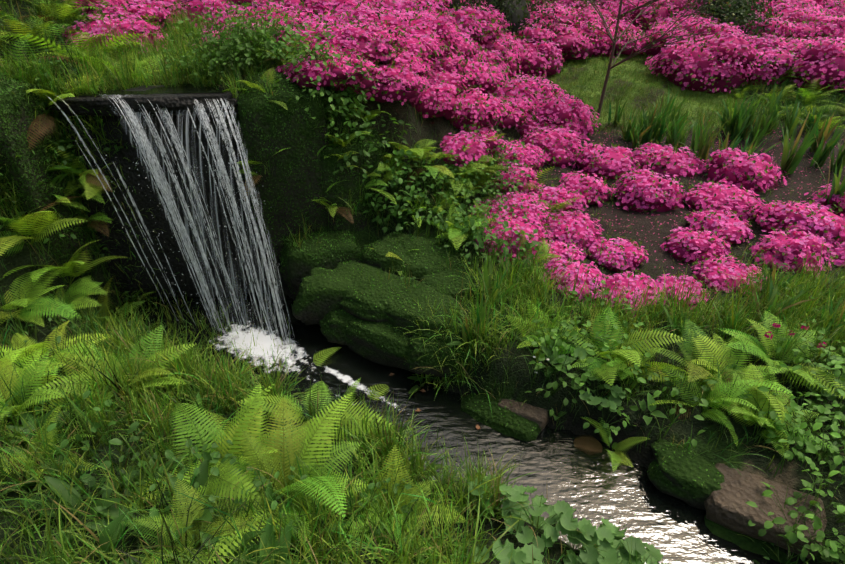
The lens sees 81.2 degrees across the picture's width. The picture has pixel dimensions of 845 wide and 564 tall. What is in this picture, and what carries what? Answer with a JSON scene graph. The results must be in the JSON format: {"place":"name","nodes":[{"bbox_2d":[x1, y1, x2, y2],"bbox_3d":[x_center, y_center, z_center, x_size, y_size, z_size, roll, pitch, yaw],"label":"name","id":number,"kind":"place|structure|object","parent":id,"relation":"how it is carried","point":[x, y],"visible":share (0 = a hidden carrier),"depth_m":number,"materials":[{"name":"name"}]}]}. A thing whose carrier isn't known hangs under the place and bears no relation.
{"place":"outdoors","nodes":[
{"label":"outdoors","id":0,"kind":"place"},
{"bbox_2d":[0,0,844,563],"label":"ground","id":1,"kind":"structure","parent":0,"point":[792,474],"depth_m":3.35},
{"bbox_2d":[0,73,91,262],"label":"mossy rock","id":2,"kind":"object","parent":1,"relation":"on","point":[22,168],"depth_m":3.42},
{"bbox_2d":[53,69,232,96],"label":"water","id":3,"kind":"structure","parent":1,"relation":"on","point":[182,88],"depth_m":3.69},
{"bbox_2d":[46,85,278,298],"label":"rock wall","id":4,"kind":"structure","parent":1,"relation":"on","point":[156,223],"depth_m":3.90,"materials":[{"name":"black stone"}]},
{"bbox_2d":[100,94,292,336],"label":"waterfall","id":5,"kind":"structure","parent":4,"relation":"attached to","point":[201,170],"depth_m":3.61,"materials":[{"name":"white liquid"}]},
{"bbox_2d":[0,0,844,563],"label":"foliage","id":6,"kind":"object","parent":1,"relation":"on","point":[606,536],"visible":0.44,"depth_m":3.60,"materials":[{"name":"plant"}]},
{"bbox_2d":[0,0,844,563],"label":"grass","id":7,"kind":"structure","parent":1,"relation":"on","point":[222,386],"depth_m":3.13,"materials":[{"name":"green plant"}]},
{"bbox_2d":[0,0,844,563],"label":"ferns","id":8,"kind":"object","parent":1,"relation":"on","point":[308,434],"visible":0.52,"depth_m":2.88,"materials":[{"name":"green plant"}]},
{"bbox_2d":[63,0,844,373],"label":"flowers","id":9,"kind":"object","parent":1,"relation":"on","point":[705,66],"visible":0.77,"depth_m":5.23,"materials":[{"name":"pink plant"}]},
{"bbox_2d":[237,70,798,563],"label":"mossy rocks","id":10,"kind":"object","parent":1,"relation":"on","point":[381,346],"visible":0.67,"depth_m":3.69,"materials":[{"name":"green plant"}]},
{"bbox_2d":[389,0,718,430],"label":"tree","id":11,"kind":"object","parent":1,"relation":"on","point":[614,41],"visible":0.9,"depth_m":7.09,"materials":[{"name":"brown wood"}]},
{"bbox_2d":[498,398,826,559],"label":"rocks","id":12,"kind":"object","parent":1,"relation":"on","point":[727,506],"visible":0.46,"depth_m":2.47,"materials":[{"name":"stone"}]},
{"bbox_2d":[109,291,781,563],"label":"stream water","id":13,"kind":"structure","parent":0,"point":[594,488],"depth_m":2.97,"materials":[{"name":"liquid"}]},
{"bbox_2d":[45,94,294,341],"bbox_3d":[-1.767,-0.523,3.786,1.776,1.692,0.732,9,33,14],"label":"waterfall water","id":14,"kind":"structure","parent":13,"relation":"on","point":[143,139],"depth_m":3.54,"materials":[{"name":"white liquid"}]},
{"bbox_2d":[207,304,367,393],"bbox_3d":[-1.121,0.518,3.685,1.731,0.024,0.716,17,36,26],"label":"foam","id":15,"kind":"object","parent":13,"relation":"on","point":[265,344],"visible":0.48,"depth_m":3.73,"materials":[{"name":"white"}]},
{"bbox_2d":[276,328,399,410],"bbox_3d":[-0.446,0.729,3.364,1.930,0.001,0.531,18,36,26],"label":"foam trail","id":16,"kind":"object","parent":13,"relation":"on","point":[346,378],"visible":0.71,"depth_m":3.44,"materials":[{"name":"white liquid"}]}
]}

